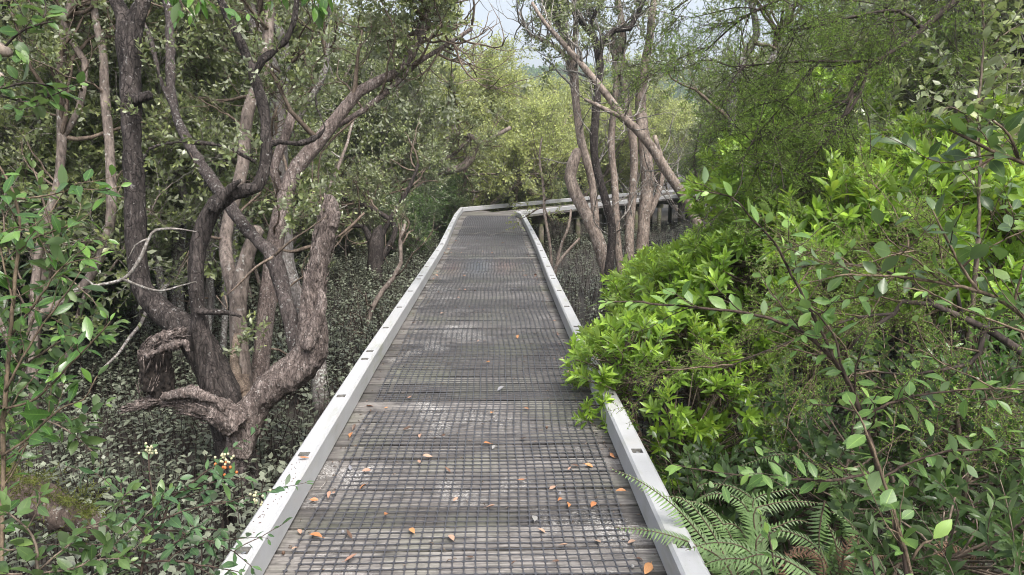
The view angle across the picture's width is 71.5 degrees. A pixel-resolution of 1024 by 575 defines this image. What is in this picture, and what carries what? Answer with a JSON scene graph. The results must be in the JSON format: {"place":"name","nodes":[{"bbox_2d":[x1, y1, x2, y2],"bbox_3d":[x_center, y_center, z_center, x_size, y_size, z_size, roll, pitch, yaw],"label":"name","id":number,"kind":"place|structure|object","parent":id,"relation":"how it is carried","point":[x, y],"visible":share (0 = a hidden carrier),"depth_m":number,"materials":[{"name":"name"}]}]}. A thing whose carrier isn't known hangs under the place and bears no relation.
{"place":"outdoors","nodes":[
{"label":"outdoors","id":0,"kind":"place"},
{"bbox_2d":[164,0,254,33],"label":"hanging branch","id":1,"kind":"object","parent":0,"point":[176,14],"visible":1,"depth_m":2.51,"materials":[{"name":"green plant"}]},
{"bbox_2d":[263,0,332,28],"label":"hanging branch","id":2,"kind":"object","parent":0,"point":[319,14],"visible":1,"depth_m":2.51,"materials":[{"name":"green plant"}]},
{"bbox_2d":[0,174,1023,574],"bbox_3d":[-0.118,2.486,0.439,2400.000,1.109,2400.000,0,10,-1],"label":"ground","id":3,"kind":"structure","parent":0,"point":[580,314],"depth_m":8.55,"materials":[{"name":"brown soil"}]},
{"bbox_2d":[0,216,70,360],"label":"mangrove tree","id":4,"kind":"object","parent":3,"relation":"on","point":[27,276],"visible":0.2,"depth_m":9.94,"materials":[{"name":"green plant"}]},
{"bbox_2d":[0,0,87,120],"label":"round leaved tree","id":5,"kind":"object","parent":3,"relation":"on","point":[20,52],"visible":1,"depth_m":2.59,"materials":[{"name":"green plant"}]},
{"bbox_2d":[0,443,109,540],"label":"mossy log","id":6,"kind":"object","parent":3,"relation":"on","point":[59,505],"visible":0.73,"depth_m":2.40,"materials":[{"name":"plant"}]},
{"bbox_2d":[0,153,130,468],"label":"glossy shrub","id":7,"kind":"object","parent":3,"relation":"on","point":[54,355],"visible":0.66,"depth_m":2.60,"materials":[{"name":"green plant"}]},
{"bbox_2d":[0,164,131,560],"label":"glossy shrub","id":8,"kind":"object","parent":3,"relation":"on","point":[32,414],"visible":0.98,"depth_m":1.90,"materials":[{"name":"green plant"}]},
{"bbox_2d":[0,71,172,301],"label":"mangrove tree","id":9,"kind":"object","parent":3,"relation":"on","point":[1,215],"visible":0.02,"depth_m":9.47,"materials":[{"name":"green plant"}]},
{"bbox_2d":[0,479,176,574],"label":"shrub","id":10,"kind":"object","parent":3,"relation":"on","point":[26,553],"visible":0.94,"depth_m":1.70,"materials":[{"name":"green plant"}]},
{"bbox_2d":[0,0,178,362],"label":"mangrove tree","id":11,"kind":"object","parent":3,"relation":"on","point":[2,36],"visible":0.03,"depth_m":9.64,"materials":[{"name":"green plant"}]},
{"bbox_2d":[16,231,171,350],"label":"mangrove tree","id":12,"kind":"object","parent":3,"relation":"on","point":[116,301],"visible":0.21,"depth_m":11.15,"materials":[{"name":"green plant"}]},
{"bbox_2d":[0,0,218,420],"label":"mangrove tree","id":13,"kind":"object","parent":3,"relation":"on","point":[59,51],"visible":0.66,"depth_m":8.15,"materials":[{"name":"brown plant"}]},
{"bbox_2d":[3,2,230,341],"bbox_3d":[-6.480,-2.056,11.591,4.204,6.346,4.854,-3,10,-16],"label":"mangrove tree","id":14,"kind":"object","parent":3,"relation":"on","point":[171,297],"depth_m":11.51,"materials":[{"name":"green plant"}]},
{"bbox_2d":[0,6,241,315],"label":"mangrove tree","id":15,"kind":"object","parent":3,"relation":"on","point":[47,44],"depth_m":10.03,"materials":[{"name":"green plant"}]},
{"bbox_2d":[0,0,257,408],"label":"mangrove tree","id":16,"kind":"object","parent":3,"relation":"on","point":[37,137],"visible":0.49,"depth_m":8.63,"materials":[{"name":"green plant"}]},
{"bbox_2d":[101,217,245,323],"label":"mangrove tree","id":17,"kind":"object","parent":3,"relation":"on","point":[185,273],"visible":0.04,"depth_m":13.72,"materials":[{"name":"green plant"}]},
{"bbox_2d":[0,0,348,372],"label":"mangrove tree","id":18,"kind":"object","parent":3,"relation":"on","point":[201,67],"visible":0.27,"depth_m":9.27,"materials":[{"name":"green plant"}]},
{"bbox_2d":[37,419,313,574],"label":"berry shrub","id":19,"kind":"object","parent":3,"relation":"on","point":[175,521],"visible":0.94,"depth_m":1.85,"materials":[{"name":"green plant"}]},
{"bbox_2d":[62,0,364,532],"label":"mangrove tree","id":20,"kind":"object","parent":3,"relation":"on","point":[227,403],"visible":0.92,"depth_m":5.88,"materials":[{"name":"brown plant"}]},
{"bbox_2d":[118,2,330,352],"bbox_3d":[-4.019,-2.320,10.295,2.830,7.048,2.852,0,10,-1],"label":"mangrove tree","id":21,"kind":"object","parent":3,"relation":"on","point":[224,326],"visible":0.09,"depth_m":9.97,"materials":[{"name":"green plant"}]},
{"bbox_2d":[160,0,323,468],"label":"mangrove tree","id":22,"kind":"object","parent":3,"relation":"on","point":[233,276],"visible":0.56,"depth_m":7.15,"materials":[{"name":"brown plant"}]},
{"bbox_2d":[186,200,305,287],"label":"mangrove tree","id":23,"kind":"object","parent":3,"relation":"on","point":[259,256],"visible":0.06,"depth_m":15.62,"materials":[{"name":"green plant"}]},
{"bbox_2d":[149,63,380,311],"bbox_3d":[-5.716,-1.990,14.169,6.312,5.287,3.965,-3,10,-15],"label":"mangrove tree","id":24,"kind":"object","parent":3,"relation":"on","point":[303,133],"visible":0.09,"depth_m":14.05,"materials":[{"name":"green plant"}]},
{"bbox_2d":[175,0,393,414],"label":"mangrove tree","id":25,"kind":"object","parent":3,"relation":"on","point":[278,115],"visible":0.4,"depth_m":8.55,"materials":[{"name":"green plant"}]},
{"bbox_2d":[189,0,400,258],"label":"mangrove tree","id":26,"kind":"object","parent":3,"relation":"on","point":[343,57],"visible":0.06,"depth_m":19.54,"materials":[{"name":"green plant"}]},
{"bbox_2d":[215,0,377,279],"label":"mangrove tree","id":27,"kind":"object","parent":3,"relation":"on","point":[315,54],"visible":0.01,"depth_m":16.96,"materials":[{"name":"green plant"}]},
{"bbox_2d":[292,159,416,268],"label":"mangrove tree","id":28,"kind":"object","parent":3,"relation":"on","point":[360,231],"visible":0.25,"depth_m":19.75,"materials":[{"name":"green plant"}]},
{"bbox_2d":[314,29,401,186],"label":"mangrove tree","id":29,"kind":"object","parent":3,"relation":"on","point":[358,107],"visible":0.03,"depth_m":19.20,"materials":[{"name":"green plant"}]},
{"bbox_2d":[303,49,421,192],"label":"mangrove tree","id":30,"kind":"object","parent":3,"relation":"on","point":[367,143],"visible":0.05,"depth_m":19.49,"materials":[{"name":"green plant"}]},
{"bbox_2d":[297,98,449,293],"bbox_3d":[-3.420,-2.077,16.382,3.926,4.604,2.669,0,10,-1],"label":"mangrove tree","id":31,"kind":"object","parent":3,"relation":"on","point":[378,252],"visible":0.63,"depth_m":16.45,"materials":[{"name":"green plant"}]},
{"bbox_2d":[201,0,561,465],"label":"mangrove tree","id":32,"kind":"object","parent":3,"relation":"on","point":[402,68],"visible":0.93,"depth_m":7.15,"materials":[{"name":"brown plant"}]},
{"bbox_2d":[305,36,459,256],"bbox_3d":[-4.162,-4.056,21.297,5.303,6.934,4.594,0,10,3],"label":"mangrove tree","id":33,"kind":"object","parent":3,"relation":"on","point":[439,156],"visible":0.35,"depth_m":20.60,"materials":[{"name":"green plant"}]},
{"bbox_2d":[339,191,442,347],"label":"mangrove sapling","id":34,"kind":"object","parent":3,"relation":"on","point":[396,273],"visible":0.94,"depth_m":11.65,"materials":[{"name":"grey plant"}]},
{"bbox_2d":[331,30,468,246],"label":"mangrove tree","id":35,"kind":"object","parent":3,"relation":"on","point":[420,103],"visible":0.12,"depth_m":21.25,"materials":[{"name":"green plant"}]},
{"bbox_2d":[355,179,445,265],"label":"mangrove tree","id":36,"kind":"object","parent":3,"relation":"on","point":[416,207],"visible":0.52,"depth_m":20.04,"materials":[{"name":"green plant"}]},
{"bbox_2d":[356,145,451,257],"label":"mangrove tree","id":37,"kind":"object","parent":3,"relation":"on","point":[436,192],"visible":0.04,"depth_m":21.38,"materials":[{"name":"green plant"}]},
{"bbox_2d":[346,1,491,179],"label":"mangrove tree","id":38,"kind":"object","parent":3,"relation":"on","point":[443,37],"visible":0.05,"depth_m":25.71,"materials":[{"name":"green plant"}]},
{"bbox_2d":[374,161,482,249],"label":"mangrove tree","id":39,"kind":"object","parent":3,"relation":"on","point":[457,204],"visible":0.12,"depth_m":23.88,"materials":[{"name":"green plant"}]},
{"bbox_2d":[346,94,511,252],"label":"mangrove tree","id":40,"kind":"object","parent":3,"relation":"on","point":[483,141],"visible":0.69,"depth_m":23.36,"materials":[{"name":"green plant"}]},
{"bbox_2d":[421,171,480,243],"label":"mangrove tree","id":41,"kind":"object","parent":3,"relation":"on","point":[453,208],"visible":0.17,"depth_m":25.32,"materials":[{"name":"green plant"}]},
{"bbox_2d":[218,190,713,574],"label":"boardwalk","id":42,"kind":"structure","parent":3,"relation":"on","point":[498,538],"depth_m":3.91,"materials":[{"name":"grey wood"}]},
{"bbox_2d":[288,225,654,571],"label":"leaf litter crumbs","id":43,"kind":"object","parent":42,"relation":"on","point":[485,399],"visible":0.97,"depth_m":4.37,"materials":[{"name":"brown plant"}]},
{"bbox_2d":[340,32,608,236],"bbox_3d":[-1.783,-5.461,25.809,11.797,8.184,9.263,-3,10,-16],"label":"mangrove tree","id":44,"kind":"object","parent":3,"relation":"on","point":[513,156],"visible":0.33,"depth_m":23.99,"materials":[{"name":"green plant"}]},
{"bbox_2d":[407,20,543,229],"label":"mangrove tree","id":45,"kind":"object","parent":3,"relation":"on","point":[492,60],"visible":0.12,"depth_m":28.17,"materials":[{"name":"green plant"}]},
{"bbox_2d":[444,159,508,211],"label":"mangrove tree","id":46,"kind":"object","parent":3,"relation":"on","point":[499,201],"visible":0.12,"depth_m":28.25,"materials":[{"name":"green plant"}]},
{"bbox_2d":[5,248,975,574],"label":"breathing roots","id":47,"kind":"object","parent":3,"relation":"on","point":[193,472],"visible":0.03,"depth_m":7.53,"materials":[{"name":"brown plant"}]},
{"bbox_2d":[454,60,537,169],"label":"mangrove tree","id":48,"kind":"object","parent":3,"relation":"on","point":[496,85],"visible":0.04,"depth_m":27.95,"materials":[{"name":"green plant"}]},
{"bbox_2d":[438,55,583,224],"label":"mangrove tree","id":49,"kind":"object","parent":3,"relation":"on","point":[556,126],"visible":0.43,"depth_m":25.91,"materials":[{"name":"green plant"}]},
{"bbox_2d":[0,218,1023,574],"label":"ground cover","id":50,"kind":"object","parent":3,"relation":"on","point":[358,268],"visible":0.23,"depth_m":8.30,"materials":[{"name":"green plant"}]},
{"bbox_2d":[477,162,568,230],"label":"mangrove tree","id":51,"kind":"object","parent":3,"relation":"on","point":[521,195],"visible":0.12,"depth_m":29.69,"materials":[{"name":"green plant"}]},
{"bbox_2d":[424,63,625,210],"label":"mangrove tree","id":52,"kind":"object","parent":3,"relation":"on","point":[601,127],"visible":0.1,"depth_m":29.24,"materials":[{"name":"green plant"}]},
{"bbox_2d":[506,114,579,274],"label":"mangrove sapling","id":53,"kind":"object","parent":3,"relation":"on","point":[549,178],"visible":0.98,"depth_m":14.78,"materials":[{"name":"green plant"}]},
{"bbox_2d":[488,0,629,315],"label":"mangrove tree","id":54,"kind":"object","parent":3,"relation":"on","point":[598,242],"visible":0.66,"depth_m":13.52,"materials":[{"name":"brown plant"}]},
{"bbox_2d":[487,65,681,225],"bbox_3d":[1.631,-6.865,34.160,9.579,8.042,11.860,-5,11,-27],"label":"mangrove tree","id":55,"kind":"object","parent":3,"relation":"on","point":[623,144],"visible":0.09,"depth_m":31.31,"materials":[{"name":"green plant"}]},
{"bbox_2d":[533,63,669,186],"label":"mangrove tree","id":56,"kind":"object","parent":3,"relation":"on","point":[584,88],"visible":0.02,"depth_m":36.41,"materials":[{"name":"green plant"}]},
{"bbox_2d":[542,0,688,319],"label":"mangrove tree","id":57,"kind":"object","parent":3,"relation":"on","point":[599,179],"visible":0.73,"depth_m":12.95,"materials":[{"name":"brown plant"}]},
{"bbox_2d":[531,0,705,227],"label":"mangrove tree","id":58,"kind":"object","parent":3,"relation":"on","point":[649,144],"visible":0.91,"depth_m":11.97,"materials":[{"name":"brown plant"}]},
{"bbox_2d":[560,48,678,219],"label":"mangrove tree","id":59,"kind":"object","parent":3,"relation":"on","point":[608,86],"visible":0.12,"depth_m":34.05,"materials":[{"name":"green plant"}]},
{"bbox_2d":[560,86,707,217],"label":"mangrove tree","id":60,"kind":"object","parent":3,"relation":"on","point":[678,119],"visible":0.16,"depth_m":34.09,"materials":[{"name":"green plant"}]},
{"bbox_2d":[571,0,698,288],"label":"mangrove tree","id":61,"kind":"object","parent":3,"relation":"on","point":[648,201],"visible":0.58,"depth_m":14.43,"materials":[{"name":"brown plant"}]},
{"bbox_2d":[561,69,722,213],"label":"mangrove tree","id":62,"kind":"object","parent":3,"relation":"on","point":[656,92],"visible":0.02,"depth_m":38.55,"materials":[{"name":"green plant"}]},
{"bbox_2d":[629,91,699,210],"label":"mangrove tree","id":63,"kind":"object","parent":3,"relation":"on","point":[674,206],"visible":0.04,"depth_m":39.01,"materials":[{"name":"green plant"}]},
{"bbox_2d":[558,290,807,498],"bbox_3d":[1.084,1.111,4.972,1.560,2.163,2.069,0,10,-1],"label":"shrub","id":64,"kind":"object","parent":3,"relation":"on","point":[603,342],"visible":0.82,"depth_m":4.43,"materials":[{"name":"green plant"}]},
{"bbox_2d":[660,119,706,188],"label":"mangrove tree","id":65,"kind":"object","parent":3,"relation":"on","point":[670,145],"visible":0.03,"depth_m":30.88,"materials":[{"name":"green plant"}]},
{"bbox_2d":[608,239,760,407],"bbox_3d":[1.940,0.500,7.922,1.958,2.314,2.484,0,10,-1],"label":"shrub","id":66,"kind":"object","parent":3,"relation":"on","point":[625,260],"visible":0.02,"depth_m":7.56,"materials":[{"name":"green plant"}]},
{"bbox_2d":[592,231,794,442],"bbox_3d":[1.537,0.704,6.410,1.682,2.403,2.057,0,10,-1],"label":"shrub","id":67,"kind":"object","parent":3,"relation":"on","point":[618,289],"visible":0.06,"depth_m":6.49,"materials":[{"name":"green plant"}]},
{"bbox_2d":[610,467,777,574],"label":"fern","id":68,"kind":"object","parent":3,"relation":"on","point":[720,562],"visible":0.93,"depth_m":2.77,"materials":[{"name":"green plant"}]},
{"bbox_2d":[669,101,749,206],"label":"mangrove tree","id":69,"kind":"object","parent":3,"relation":"on","point":[696,130],"visible":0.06,"depth_m":23.48,"materials":[{"name":"green plant"}]},
{"bbox_2d":[634,426,788,574],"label":"shrub","id":70,"kind":"object","parent":3,"relation":"on","point":[691,495],"visible":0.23,"depth_m":3.72,"materials":[{"name":"green plant"}]},
{"bbox_2d":[617,227,852,500],"bbox_3d":[1.790,0.715,5.710,1.912,2.598,1.854,0,10,-1],"label":"shrub","id":71,"kind":"object","parent":3,"relation":"on","point":[650,284],"visible":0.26,"depth_m":5.14,"materials":[{"name":"green plant"}]},
{"bbox_2d":[645,399,833,574],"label":"shrub","id":72,"kind":"object","parent":3,"relation":"on","point":[650,455],"visible":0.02,"depth_m":4.87,"materials":[{"name":"green plant"}]},
{"bbox_2d":[655,15,826,206],"bbox_3d":[6.732,-3.504,18.874,4.450,6.717,5.138,-7,12,-34],"label":"mangrove tree","id":73,"kind":"object","parent":3,"relation":"on","point":[711,98],"visible":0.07,"depth_m":18.51,"materials":[{"name":"green plant"}]},
{"bbox_2d":[686,482,818,573],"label":"fern","id":74,"kind":"object","parent":3,"relation":"on","point":[755,526],"visible":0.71,"depth_m":3.05,"materials":[{"name":"green plant"}]},
{"bbox_2d":[677,103,904,475],"bbox_3d":[2.711,0.089,6.694,2.379,3.626,2.541,0,10,-1],"label":"shrub","id":75,"kind":"object","parent":3,"relation":"on","point":[697,210],"visible":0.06,"depth_m":6.59,"materials":[{"name":"green plant"}]},
{"bbox_2d":[720,500,869,574],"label":"fern","id":76,"kind":"object","parent":3,"relation":"on","point":[794,565],"visible":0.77,"depth_m":2.72,"materials":[{"name":"green plant"}]},
{"bbox_2d":[641,375,956,574],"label":"shrub","id":77,"kind":"object","parent":3,"relation":"on","point":[730,480],"visible":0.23,"depth_m":3.81,"materials":[{"name":"green plant"}]},
{"bbox_2d":[741,451,862,539],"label":"fern","id":78,"kind":"object","parent":3,"relation":"on","point":[832,484],"visible":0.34,"depth_m":3.31,"materials":[{"name":"green plant"}]},
{"bbox_2d":[588,166,1023,574],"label":"leafy plant","id":79,"kind":"object","parent":3,"relation":"on","point":[847,367],"visible":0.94,"depth_m":2.05,"materials":[{"name":"green plant"}]},
{"bbox_2d":[598,0,1023,271],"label":"feathery tree","id":80,"kind":"object","parent":3,"relation":"on","point":[823,124],"visible":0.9,"depth_m":4.53,"materials":[{"name":"green plant"}]},
{"bbox_2d":[603,131,1023,493],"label":"feathery bush","id":81,"kind":"object","parent":3,"relation":"on","point":[984,329],"visible":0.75,"depth_m":2.89,"materials":[{"name":"green plant"}]},
{"bbox_2d":[649,0,979,391],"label":"mangrove tree","id":82,"kind":"object","parent":3,"relation":"on","point":[751,50],"visible":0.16,"depth_m":9.46,"materials":[{"name":"green plant"}]},
{"bbox_2d":[757,509,880,574],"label":"leafy sapling","id":83,"kind":"object","parent":3,"relation":"on","point":[766,529],"visible":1,"depth_m":2.21,"materials":[{"name":"green plant"}]},
{"bbox_2d":[776,535,885,574],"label":"dead fern","id":84,"kind":"object","parent":3,"relation":"on","point":[819,558],"visible":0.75,"depth_m":2.75,"materials":[{"name":"beige plant"}]},
{"bbox_2d":[661,119,1002,551],"bbox_3d":[2.150,0.473,5.060,2.104,3.308,2.359,0,10,-1],"label":"shrub","id":85,"kind":"object","parent":3,"relation":"on","point":[723,260],"visible":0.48,"depth_m":4.50,"materials":[{"name":"green plant"}]},
{"bbox_2d":[739,57,935,393],"bbox_3d":[3.977,-0.642,9.006,2.334,4.291,2.688,0,10,-1],"label":"shrub","id":86,"kind":"object","parent":3,"relation":"on","point":[830,96],"visible":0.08,"depth_m":8.27,"materials":[{"name":"green plant"}]},
{"bbox_2d":[785,0,939,324],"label":"mangrove tree","id":87,"kind":"object","parent":3,"relation":"on","point":[846,6],"visible":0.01,"depth_m":11.25,"materials":[{"name":"green plant"}]},
{"bbox_2d":[766,109,962,401],"bbox_3d":[4.285,-0.236,8.486,2.843,3.670,2.395,0,10,-1],"label":"shrub","id":88,"kind":"object","parent":3,"relation":"on","point":[929,122],"visible":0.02,"depth_m":8.40,"materials":[{"name":"green plant"}]},
{"bbox_2d":[732,305,1023,574],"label":"shrub","id":89,"kind":"object","parent":3,"relation":"on","point":[821,444],"visible":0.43,"depth_m":3.25,"materials":[{"name":"green plant"}]},
{"bbox_2d":[777,173,1023,355],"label":"broad leaved shrub","id":90,"kind":"object","parent":3,"relation":"on","point":[960,256],"visible":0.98,"depth_m":1.85,"materials":[{"name":"green plant"}]},
{"bbox_2d":[791,427,1023,574],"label":"shrub","id":91,"kind":"object","parent":3,"relation":"on","point":[948,563],"visible":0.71,"depth_m":2.59,"materials":[{"name":"green plant"}]},
{"bbox_2d":[842,392,975,574],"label":"leafy sapling","id":92,"kind":"object","parent":3,"relation":"on","point":[875,481],"visible":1,"depth_m":1.75,"materials":[{"name":"green plant"}]},
{"bbox_2d":[797,0,1023,456],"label":"mangrove tree","id":93,"kind":"object","parent":3,"relation":"on","point":[1002,60],"visible":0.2,"depth_m":5.87,"materials":[{"name":"green plant"}]},
{"bbox_2d":[810,130,1023,567],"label":"shrub","id":94,"kind":"object","parent":3,"relation":"on","point":[1011,263],"visible":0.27,"depth_m":4.02,"materials":[{"name":"green plant"}]},
{"bbox_2d":[816,0,1023,367],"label":"mangrove tree","id":95,"kind":"object","parent":3,"relation":"on","point":[912,96],"visible":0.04,"depth_m":8.96,"materials":[{"name":"green plant"}]},
{"bbox_2d":[838,89,1023,514],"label":"shrub","id":96,"kind":"object","parent":3,"relation":"on","point":[917,118],"visible":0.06,"depth_m":5.56,"materials":[{"name":"green plant"}]},
{"bbox_2d":[845,277,1023,574],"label":"shrub","id":97,"kind":"object","parent":3,"relation":"on","point":[1002,356],"visible":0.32,"depth_m":3.32,"materials":[{"name":"green plant"}]},
{"bbox_2d":[866,102,1023,184],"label":"dark leaved shrub","id":98,"kind":"object","parent":3,"relation":"on","point":[1011,122],"visible":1,"depth_m":1.45,"materials":[{"name":"green plant"}]},
{"bbox_2d":[883,0,1011,392],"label":"mangrove tree","id":99,"kind":"object","parent":3,"relation":"on","point":[954,111],"visible":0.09,"depth_m":8.42,"materials":[{"name":"green plant"}]},
{"bbox_2d":[879,0,1021,315],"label":"mangrove tree","id":100,"kind":"object","parent":3,"relation":"on","point":[924,13],"visible":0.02,"depth_m":8.05,"materials":[{"name":"green plant"}]},
{"bbox_2d":[892,265,1023,402],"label":"pale leaved shrub","id":101,"kind":"object","parent":3,"relation":"on","point":[1009,298],"visible":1,"depth_m":1.30,"materials":[{"name":"green plant"}]},
{"bbox_2d":[914,0,1023,532],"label":"olive leaved bush","id":102,"kind":"object","parent":3,"relation":"on","point":[992,79],"visible":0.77,"depth_m":3.60,"materials":[{"name":"green plant"}]},
{"bbox_2d":[926,22,1023,470],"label":"mangrove tree","id":103,"kind":"object","parent":3,"relation":"on","point":[1021,50],"visible":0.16,"depth_m":6.95,"materials":[{"name":"green plant"}]},
{"bbox_2d":[308,0,1000,81],"label":"sky","id":104,"kind":"structure","parent":0,"point":[510,26],"materials":[{"name":"white"}]},
{"bbox_3d":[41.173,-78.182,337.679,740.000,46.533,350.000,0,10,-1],"label":"hills","id":105,"kind":"structure","parent":0,"visible":0},
{"bbox_2d":[465,62,710,110],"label":"wooded slope","id":106,"kind":"structure","parent":105,"relation":"on","point":[533,71],"depth_m":325.19,"materials":[{"name":"green plant"}]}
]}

